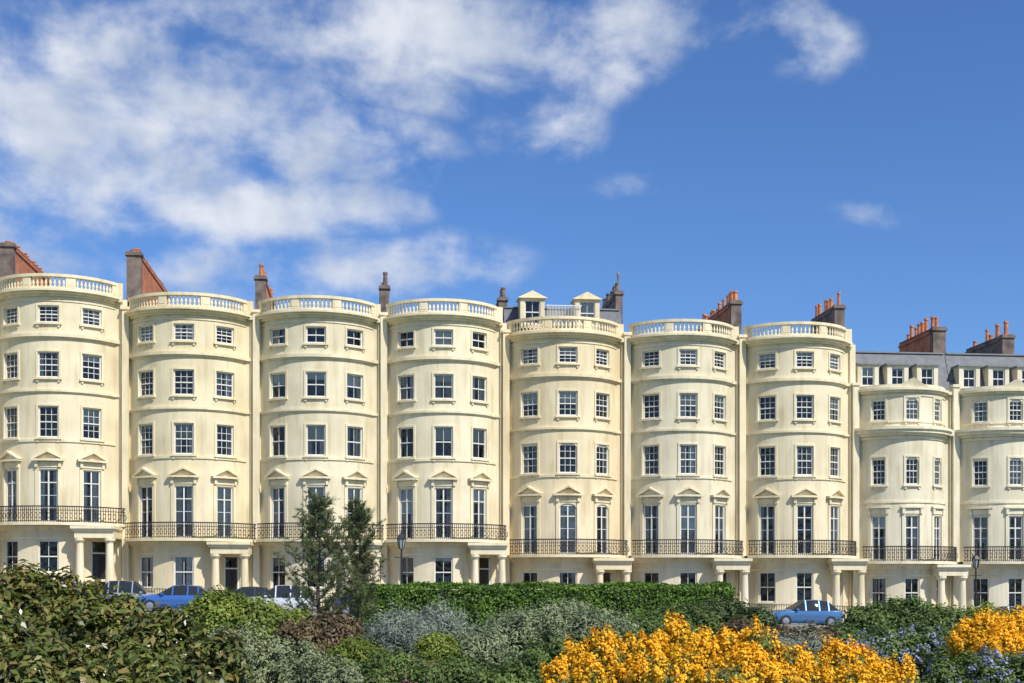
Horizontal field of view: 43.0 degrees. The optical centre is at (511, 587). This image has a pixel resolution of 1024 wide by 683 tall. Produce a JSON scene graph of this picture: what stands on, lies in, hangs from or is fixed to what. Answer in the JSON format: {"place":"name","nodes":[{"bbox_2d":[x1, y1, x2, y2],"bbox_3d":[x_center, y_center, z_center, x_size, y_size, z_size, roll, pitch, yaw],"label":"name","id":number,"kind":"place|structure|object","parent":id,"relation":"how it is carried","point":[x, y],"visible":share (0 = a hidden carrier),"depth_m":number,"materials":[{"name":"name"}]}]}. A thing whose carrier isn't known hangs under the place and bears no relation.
{"place":"outdoors","nodes":[
{"label":"outdoors","id":0,"kind":"place"},
{"bbox_2d":[102,580,155,599],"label":"parked car","id":1,"kind":"object","parent":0,"point":[135,587],"visible":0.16,"depth_m":75.35,"materials":[{"name":"grey paint"}]},
{"bbox_2d":[136,585,207,609],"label":"parked car","id":2,"kind":"object","parent":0,"point":[173,596],"visible":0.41,"depth_m":70.27,"materials":[{"name":"blue paint"}]},
{"bbox_2d":[233,586,268,597],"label":"parked car","id":3,"kind":"object","parent":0,"point":[251,591],"visible":0.06,"depth_m":76.13,"materials":[{"name":"grey paint"}]},
{"bbox_2d":[248,585,316,612],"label":"parked car","id":4,"kind":"object","parent":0,"point":[276,592],"visible":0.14,"depth_m":70.93,"materials":[{"name":"white paint"}]},
{"bbox_2d":[0,0,1023,361],"label":"sky","id":5,"kind":"structure","parent":0,"point":[788,156],"materials":[{"name":"blue"}]},
{"bbox_2d":[769,599,843,624],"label":"parked car","id":6,"kind":"object","parent":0,"point":[821,612],"visible":0.72,"depth_m":74.07,"materials":[{"name":"blue paint"}]},
{"bbox_3d":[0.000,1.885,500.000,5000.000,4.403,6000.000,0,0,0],"label":"ground","id":7,"kind":"structure","parent":0,"visible":0},
{"bbox_2d":[16,307,100,570],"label":"rooms","id":8,"kind":"object","parent":7,"relation":"on","point":[46,431],"visible":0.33,"depth_m":81.35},
{"bbox_2d":[0,273,125,583],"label":"mouldings and balustrade","id":9,"kind":"object","parent":7,"relation":"on","point":[109,534],"visible":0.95,"depth_m":80.39,"materials":[{"name":"paint"}]},
{"bbox_2d":[0,505,126,523],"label":"balcony railing","id":10,"kind":"object","parent":9,"relation":"on","point":[47,509],"visible":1,"depth_m":79.75,"materials":[{"name":"black metal"}]},
{"bbox_2d":[120,305,120,579],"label":"downpipe","id":11,"kind":"object","parent":9,"relation":"attached to","point":[120,434],"visible":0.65,"depth_m":82.61,"materials":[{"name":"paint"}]},
{"bbox_2d":[0,296,126,584],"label":"walls","id":12,"kind":"structure","parent":7,"relation":"on","point":[70,453],"depth_m":80.67,"materials":[{"name":"beige paint"}]},
{"bbox_2d":[0,242,16,320],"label":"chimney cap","id":13,"kind":"object","parent":12,"relation":"on","point":[7,258],"visible":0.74,"depth_m":84.72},
{"bbox_2d":[5,306,105,582],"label":"window frames","id":14,"kind":"structure","parent":12,"relation":"attached to","point":[51,414],"depth_m":81.01,"materials":[{"name":"wood"}]},
{"bbox_2d":[8,309,97,520],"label":"blinds and curtains","id":15,"kind":"object","parent":14,"relation":"attached to","point":[95,474],"visible":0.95,"depth_m":81.26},
{"bbox_2d":[92,554,104,586],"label":"front door","id":16,"kind":"structure","parent":12,"relation":"attached to","point":[98,565],"depth_m":81.81,"materials":[{"name":"paint"}]},
{"bbox_2d":[0,559,257,682],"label":"laurel bush","id":17,"kind":"object","parent":7,"relation":"on","point":[53,631],"visible":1,"depth_m":10.60,"materials":[{"name":"green plant"}]},
{"bbox_2d":[121,292,255,593],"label":"mouldings and balustrade","id":18,"kind":"object","parent":7,"relation":"on","point":[241,548],"visible":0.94,"depth_m":81.53,"materials":[{"name":"paint"}]},
{"bbox_2d":[125,522,255,539],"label":"balcony railing","id":19,"kind":"object","parent":18,"relation":"on","point":[187,536],"visible":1,"depth_m":80.86,"materials":[{"name":"black metal"}]},
{"bbox_2d":[250,323,251,585],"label":"downpipe","id":20,"kind":"object","parent":18,"relation":"attached to","point":[251,446],"visible":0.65,"depth_m":83.49,"materials":[{"name":"metal"}]},
{"bbox_2d":[148,325,230,586],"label":"rooms","id":21,"kind":"object","parent":7,"relation":"on","point":[182,388],"visible":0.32,"depth_m":83.05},
{"bbox_2d":[130,314,252,593],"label":"walls","id":22,"kind":"structure","parent":7,"relation":"on","point":[163,564],"depth_m":81.53,"materials":[{"name":"beige paint"}]},
{"bbox_2d":[125,251,143,307],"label":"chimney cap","id":23,"kind":"object","parent":22,"relation":"on","point":[133,273],"visible":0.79,"depth_m":84.99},
{"bbox_2d":[142,258,170,306],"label":"chimney stack","id":24,"kind":"object","parent":22,"relation":"on","point":[151,282],"visible":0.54,"depth_m":88.55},
{"bbox_2d":[140,324,238,588],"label":"window frames","id":25,"kind":"structure","parent":22,"relation":"attached to","point":[175,438],"depth_m":81.89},
{"bbox_2d":[143,325,229,586],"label":"blinds and curtains","id":26,"kind":"object","parent":25,"relation":"attached to","point":[189,567],"visible":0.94,"depth_m":81.47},
{"bbox_2d":[225,569,236,592],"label":"front door","id":27,"kind":"structure","parent":22,"relation":"attached to","point":[231,579],"depth_m":82.73,"materials":[{"name":"paint"}]},
{"bbox_2d":[174,585,316,645],"bbox_3d":[-6.748,0.754,30.663,4.148,1.702,3.259,0,0,20],"label":"evergreen shrub","id":28,"kind":"object","parent":7,"relation":"on","point":[216,608],"visible":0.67,"depth_m":29.47,"materials":[{"name":"green plant"}]},
{"bbox_2d":[207,619,366,682],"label":"silver leaved shrub","id":29,"kind":"object","parent":7,"relation":"on","point":[274,662],"visible":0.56,"depth_m":13.63,"materials":[{"name":"green plant"}]},
{"bbox_2d":[266,608,368,656],"bbox_3d":[-3.693,0.998,24.621,1.573,1.237,2.364,0,0,34],"label":"evergreen shrub","id":30,"kind":"object","parent":7,"relation":"on","point":[328,629],"visible":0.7,"depth_m":24.30,"materials":[{"name":"brown plant"}]},
{"bbox_2d":[277,328,357,586],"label":"rooms","id":31,"kind":"object","parent":7,"relation":"on","point":[315,390],"visible":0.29,"depth_m":83.83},
{"bbox_2d":[252,295,384,596],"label":"mouldings and balustrade","id":32,"kind":"object","parent":7,"relation":"on","point":[296,310],"visible":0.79,"depth_m":82.56,"materials":[{"name":"paint"}]},
{"bbox_2d":[257,522,383,538],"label":"balcony railing","id":33,"kind":"object","parent":32,"relation":"on","point":[275,537],"visible":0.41,"depth_m":81.58,"materials":[{"name":"black metal"}]},
{"bbox_2d":[378,325,379,559],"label":"downpipe","id":34,"kind":"object","parent":32,"relation":"attached to","point":[378,429],"visible":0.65,"depth_m":84.37,"materials":[{"name":"paint"}]},
{"bbox_2d":[273,487,364,616],"bbox_3d":[-5.365,-0.633,35.998,2.544,4.481,2.642,0,0,9],"label":"pine tree","id":35,"kind":"object","parent":7,"relation":"on","point":[316,517],"visible":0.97,"depth_m":35.84,"materials":[{"name":"green plant"}]},
{"bbox_2d":[260,317,380,606],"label":"walls","id":36,"kind":"structure","parent":7,"relation":"on","point":[336,470],"depth_m":82.46,"materials":[{"name":"beige paint"}]},
{"bbox_2d":[254,275,274,310],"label":"chimney","id":37,"kind":"object","parent":36,"relation":"on","point":[260,286],"visible":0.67,"depth_m":85.65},
{"bbox_2d":[271,327,366,587],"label":"window frames","id":38,"kind":"structure","parent":36,"relation":"attached to","point":[307,440],"depth_m":82.84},
{"bbox_2d":[274,329,359,586],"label":"blinds and curtains","id":39,"kind":"object","parent":38,"relation":"attached to","point":[315,432],"visible":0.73,"depth_m":82.75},
{"bbox_2d":[325,494,388,625],"bbox_3d":[-4.433,-0.550,36.980,1.572,4.316,1.939,0,0,-30],"label":"pine tree","id":40,"kind":"object","parent":7,"relation":"on","point":[358,519],"visible":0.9,"depth_m":36.89,"materials":[{"name":"green plant"}]},
{"bbox_2d":[323,634,394,672],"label":"dome shrub","id":41,"kind":"object","parent":7,"relation":"on","point":[357,649],"visible":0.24,"depth_m":15.80,"materials":[{"name":"green plant"}]},
{"bbox_2d":[361,651,450,682],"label":"flowering shrub","id":42,"kind":"object","parent":7,"relation":"on","point":[421,671],"visible":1,"depth_m":11.89,"materials":[{"name":"green plant"}]},
{"bbox_2d":[360,588,479,658],"bbox_3d":[-1.464,0.760,20.453,1.516,1.520,2.383,0,0,27],"label":"lavender shrub","id":43,"kind":"object","parent":7,"relation":"on","point":[399,633],"visible":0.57,"depth_m":19.82,"materials":[{"name":"grey plant"}]},
{"bbox_2d":[412,628,462,664],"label":"dome shrub","id":44,"kind":"object","parent":7,"relation":"on","point":[436,646],"visible":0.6,"depth_m":17.80,"materials":[{"name":"green plant"}]},
{"bbox_2d":[403,332,479,584],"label":"rooms","id":45,"kind":"object","parent":7,"relation":"on","point":[408,447],"visible":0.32,"depth_m":84.57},
{"bbox_2d":[380,298,508,589],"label":"mouldings and balustrade","id":46,"kind":"object","parent":7,"relation":"on","point":[488,547],"visible":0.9,"depth_m":83.22,"materials":[{"name":"paint"}]},
{"bbox_2d":[386,523,507,540],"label":"balcony railing","id":47,"kind":"object","parent":46,"relation":"on","point":[446,527],"visible":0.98,"depth_m":82.47,"materials":[{"name":"black metal"}]},
{"bbox_2d":[500,328,501,538],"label":"downpipe","id":48,"kind":"object","parent":46,"relation":"attached to","point":[501,429],"visible":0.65,"depth_m":85.21,"materials":[{"name":"paint"}]},
{"bbox_2d":[387,320,506,589],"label":"walls","id":49,"kind":"structure","parent":7,"relation":"on","point":[422,471],"depth_m":83.32,"materials":[{"name":"beige paint"}]},
{"bbox_2d":[399,329,489,584],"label":"window frames","id":50,"kind":"structure","parent":49,"relation":"attached to","point":[443,387],"depth_m":83.54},
{"bbox_2d":[401,331,482,574],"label":"blinds and curtains","id":51,"kind":"object","parent":50,"relation":"attached to","point":[407,564],"visible":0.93,"depth_m":83.50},
{"bbox_2d":[359,646,542,682],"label":"evergreen shrub","id":52,"kind":"object","parent":7,"relation":"on","point":[462,669],"visible":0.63,"depth_m":13.66,"materials":[{"name":"green plant"}]},
{"bbox_2d":[353,581,735,640],"bbox_3d":[0.998,0.778,40.919,11.863,2.043,2.249,0,0,0],"label":"clipped hedge","id":53,"kind":"object","parent":7,"relation":"on","point":[481,598],"visible":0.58,"depth_m":40.05,"materials":[{"name":"green plant"}]},
{"bbox_2d":[449,594,639,671],"bbox_3d":[0.188,0.823,21.389,4.125,1.492,2.530,0,0,-40],"label":"silver leaved shrub","id":54,"kind":"object","parent":7,"relation":"on","point":[507,635],"visible":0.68,"depth_m":21.48,"materials":[{"name":"green plant"}]},
{"bbox_2d":[522,302,599,589],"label":"rooms","id":55,"kind":"object","parent":7,"relation":"on","point":[564,450],"visible":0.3,"depth_m":85.40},
{"bbox_2d":[510,298,623,589],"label":"walls","id":56,"kind":"structure","parent":7,"relation":"on","point":[547,487],"depth_m":84.15,"materials":[{"name":"beige paint"}]},
{"bbox_2d":[503,308,621,331],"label":"roof","id":57,"kind":"structure","parent":56,"relation":"attached to","point":[510,314],"depth_m":88.00,"materials":[{"name":"stone"}]},
{"bbox_2d":[522,300,611,589],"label":"window frames","id":58,"kind":"structure","parent":56,"relation":"attached to","point":[569,444],"depth_m":84.62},
{"bbox_2d":[524,303,604,583],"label":"blinds and curtains","id":59,"kind":"object","parent":58,"relation":"attached to","point":[585,308],"visible":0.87,"depth_m":84.35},
{"bbox_2d":[502,290,633,589],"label":"mouldings and balustrade","id":60,"kind":"object","parent":7,"relation":"on","point":[603,563],"visible":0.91,"depth_m":84.14,"materials":[{"name":"paint"}]},
{"bbox_2d":[509,539,628,554],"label":"balcony railing","id":61,"kind":"object","parent":60,"relation":"on","point":[589,553],"visible":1,"depth_m":83.42,"materials":[{"name":"black metal"}]},
{"bbox_2d":[621,345,622,581],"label":"downpipe","id":62,"kind":"object","parent":60,"relation":"attached to","point":[622,448],"visible":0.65,"depth_m":86.06,"materials":[{"name":"metal"}]},
{"bbox_2d":[501,599,719,682],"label":"evergreen shrub","id":63,"kind":"object","parent":7,"relation":"on","point":[649,625],"visible":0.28,"depth_m":23.54,"materials":[{"name":"green plant"}]},
{"bbox_2d":[643,351,694,589],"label":"rooms","id":64,"kind":"object","parent":7,"relation":"on","point":[686,578],"visible":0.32,"depth_m":86.24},
{"bbox_2d":[631,340,737,600],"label":"walls","id":65,"kind":"structure","parent":7,"relation":"on","point":[668,488],"depth_m":85.02,"materials":[{"name":"beige paint"}]},
{"bbox_2d":[643,349,727,583],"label":"window frames","id":66,"kind":"structure","parent":65,"relation":"attached to","point":[690,452],"depth_m":85.23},
{"bbox_2d":[646,351,721,552],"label":"blinds and curtains","id":67,"kind":"object","parent":66,"relation":"attached to","point":[684,508],"visible":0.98,"depth_m":84.95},
{"bbox_2d":[698,305,728,366],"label":"chimney stack","id":68,"kind":"object","parent":65,"relation":"on","point":[722,315],"visible":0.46,"depth_m":91.39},
{"bbox_2d":[623,319,752,606],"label":"mouldings and balustrade","id":69,"kind":"object","parent":7,"relation":"on","point":[728,336],"visible":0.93,"depth_m":84.95,"materials":[{"name":"paint"}]},
{"bbox_2d":[632,539,743,555],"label":"balcony railing","id":70,"kind":"object","parent":69,"relation":"on","point":[700,543],"visible":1,"depth_m":84.16,"materials":[{"name":"black metal"}]},
{"bbox_2d":[736,347,737,597],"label":"downpipe","id":71,"kind":"object","parent":69,"relation":"attached to","point":[737,463],"visible":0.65,"depth_m":86.88,"materials":[{"name":"metal"}]},
{"bbox_2d":[677,593,780,633],"bbox_3d":[4.681,0.870,29.094,2.860,1.509,3.832,0,0,0],"label":"evergreen shrub","id":72,"kind":"object","parent":7,"relation":"on","point":[727,609],"visible":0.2,"depth_m":28.79,"materials":[{"name":"green plant"}]},
{"bbox_2d":[536,610,926,682],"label":"gorse bush","id":73,"kind":"object","parent":7,"relation":"on","point":[674,651],"visible":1,"depth_m":10.73,"materials":[{"name":"yellow plant"}]},
{"bbox_2d":[715,615,844,649],"bbox_3d":[5.082,1.139,23.797,2.401,1.310,3.632,0,0,26],"label":"bronze shrub","id":74,"kind":"object","parent":7,"relation":"on","point":[737,625],"visible":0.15,"depth_m":23.84,"materials":[{"name":"brown plant"}]},
{"bbox_2d":[761,357,810,600],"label":"rooms","id":75,"kind":"object","parent":7,"relation":"on","point":[770,467],"visible":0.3,"depth_m":86.88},
{"bbox_2d":[741,614,830,655],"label":"lavender shrub","id":76,"kind":"object","parent":7,"relation":"on","point":[818,642],"visible":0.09,"depth_m":17.82,"materials":[{"name":"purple plant"}]},
{"bbox_2d":[746,343,855,621],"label":"walls","id":77,"kind":"structure","parent":7,"relation":"on","point":[786,489],"depth_m":85.85,"materials":[{"name":"beige paint"}]},
{"bbox_2d":[699,300,742,333],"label":"chimney cap","id":78,"kind":"object","parent":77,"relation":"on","point":[735,313],"visible":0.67,"depth_m":88.57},
{"bbox_2d":[759,352,840,610],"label":"window frames","id":79,"kind":"structure","parent":77,"relation":"attached to","point":[831,414],"depth_m":86.02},
{"bbox_2d":[761,353,835,553],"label":"blinds and curtains","id":80,"kind":"object","parent":79,"relation":"attached to","point":[798,448],"visible":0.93,"depth_m":86.41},
{"bbox_2d":[738,321,868,610],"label":"mouldings and balustrade","id":81,"kind":"object","parent":77,"relation":"attached to","point":[838,564],"visible":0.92,"depth_m":85.76,"materials":[{"name":"paint"}]},
{"bbox_2d":[748,540,856,555],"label":"balcony railing","id":82,"kind":"object","parent":81,"relation":"on","point":[852,547],"visible":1,"depth_m":85.04,"materials":[{"name":"black metal"}]},
{"bbox_2d":[850,349,850,608],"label":"downpipe","id":83,"kind":"object","parent":81,"relation":"attached to","point":[850,468],"visible":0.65,"depth_m":87.71,"materials":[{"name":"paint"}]},
{"bbox_2d":[811,304,845,368],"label":"chimney cap","id":84,"kind":"object","parent":77,"relation":"on","point":[838,314],"visible":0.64,"depth_m":90.90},
{"bbox_2d":[810,616,959,682],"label":"ceanothus shrub","id":85,"kind":"object","parent":7,"relation":"on","point":[924,647],"visible":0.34,"depth_m":17.61,"materials":[{"name":"green plant"}]},
{"bbox_2d":[862,370,930,603],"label":"rooms","id":86,"kind":"object","parent":7,"relation":"on","point":[879,464],"visible":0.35,"depth_m":87.98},
{"bbox_2d":[831,595,973,638],"bbox_3d":[7.218,0.870,25.957,5.474,1.471,2.618,0,0,-45],"label":"evergreen shrub","id":87,"kind":"object","parent":7,"relation":"on","point":[903,611],"visible":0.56,"depth_m":26.58,"materials":[{"name":"green plant"}]},
{"bbox_2d":[856,364,950,607],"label":"walls","id":88,"kind":"structure","parent":7,"relation":"on","point":[895,451],"depth_m":86.88,"materials":[{"name":"beige paint"}]},
{"bbox_2d":[856,351,943,367],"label":"lead flats","id":89,"kind":"structure","parent":88,"relation":"on","point":[885,364],"depth_m":89.06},
{"bbox_2d":[898,331,929,351],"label":"chimney stack","id":90,"kind":"object","parent":89,"relation":"on","point":[920,343],"visible":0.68,"depth_m":93.65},
{"bbox_2d":[906,316,938,338],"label":"chimney pots","id":91,"kind":"object","parent":90,"relation":"on","point":[921,327],"visible":0.8,"depth_m":93.82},
{"bbox_2d":[862,367,939,603],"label":"window frames","id":92,"kind":"structure","parent":88,"relation":"attached to","point":[937,465],"depth_m":87.06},
{"bbox_2d":[862,368,935,604],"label":"blinds and curtains","id":93,"kind":"object","parent":92,"relation":"attached to","point":[882,519],"visible":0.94,"depth_m":87.05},
{"bbox_2d":[856,353,949,391],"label":"roof","id":94,"kind":"structure","parent":88,"relation":"on","point":[912,359],"depth_m":89.79,"materials":[{"name":"stone"}]},
{"bbox_2d":[851,377,970,610],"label":"mouldings and balustrade","id":95,"kind":"object","parent":88,"relation":"attached to","point":[942,570],"visible":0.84,"depth_m":86.65,"materials":[{"name":"paint"}]},
{"bbox_2d":[862,546,957,561],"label":"balcony railing","id":96,"kind":"object","parent":95,"relation":"on","point":[952,554],"visible":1,"depth_m":86.14,"materials":[{"name":"black metal"}]},
{"bbox_2d":[919,645,1023,682],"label":"ceanothus shrub","id":97,"kind":"object","parent":7,"relation":"on","point":[986,668],"visible":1,"depth_m":11.86,"materials":[{"name":"green plant"}]},
{"bbox_2d":[929,599,1023,619],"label":"evergreen shrub","id":98,"kind":"object","parent":7,"relation":"on","point":[974,609],"visible":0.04,"depth_m":37.96,"materials":[{"name":"green plant"}]},
{"bbox_2d":[944,605,1023,668],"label":"gorse bush","id":99,"kind":"object","parent":7,"relation":"on","point":[1001,633],"visible":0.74,"depth_m":13.81,"materials":[{"name":"yellow plant"}]},
{"bbox_2d":[949,366,1023,610],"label":"walls","id":100,"kind":"structure","parent":7,"relation":"on","point":[998,452],"depth_m":87.36,"materials":[{"name":"beige paint"}]},
{"bbox_2d":[899,327,947,361],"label":"chimney cap","id":101,"kind":"object","parent":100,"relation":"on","point":[937,339],"visible":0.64,"depth_m":91.15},
{"bbox_2d":[944,354,1023,386],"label":"roof","id":102,"kind":"structure","parent":100,"relation":"on","point":[982,360],"depth_m":90.42,"materials":[{"name":"stone"}]},
{"bbox_2d":[946,353,1023,369],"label":"lead flats","id":103,"kind":"structure","parent":100,"relation":"on","point":[986,366],"depth_m":89.99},
{"bbox_2d":[965,338,998,353],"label":"chimney stack","id":104,"kind":"object","parent":103,"relation":"on","point":[990,347],"visible":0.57,"depth_m":98.62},
{"bbox_2d":[949,379,1023,615],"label":"mouldings and balustrade","id":105,"kind":"object","parent":100,"relation":"attached to","point":[1016,386],"visible":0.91,"depth_m":87.51,"materials":[{"name":"paint"}]},
{"bbox_2d":[963,546,1023,561],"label":"balcony railing","id":106,"kind":"object","parent":105,"relation":"on","point":[994,550],"visible":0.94,"depth_m":86.56,"materials":[{"name":"black metal"}]},
{"bbox_2d":[966,334,1015,353],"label":"chimney cap","id":107,"kind":"object","parent":100,"relation":"on","point":[1006,343],"visible":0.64,"depth_m":96.40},
{"bbox_2d":[963,369,1023,606],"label":"window frames","id":108,"kind":"structure","parent":100,"relation":"attached to","point":[982,460],"depth_m":87.60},
{"bbox_2d":[975,403,1019,559],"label":"blinds and curtains","id":109,"kind":"object","parent":108,"relation":"attached to","point":[984,520],"visible":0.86,"depth_m":87.71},
{"bbox_2d":[964,370,1023,605],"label":"rooms","id":110,"kind":"object","parent":7,"relation":"on","point":[1015,586],"visible":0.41,"depth_m":88.57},
{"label":"walls","id":111,"kind":"object","parent":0,"visible":0},
{"bbox_2d":[12,249,51,322],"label":"chimney stack","id":112,"kind":"object","parent":111,"relation":"on","point":[23,264],"visible":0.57,"depth_m":87.38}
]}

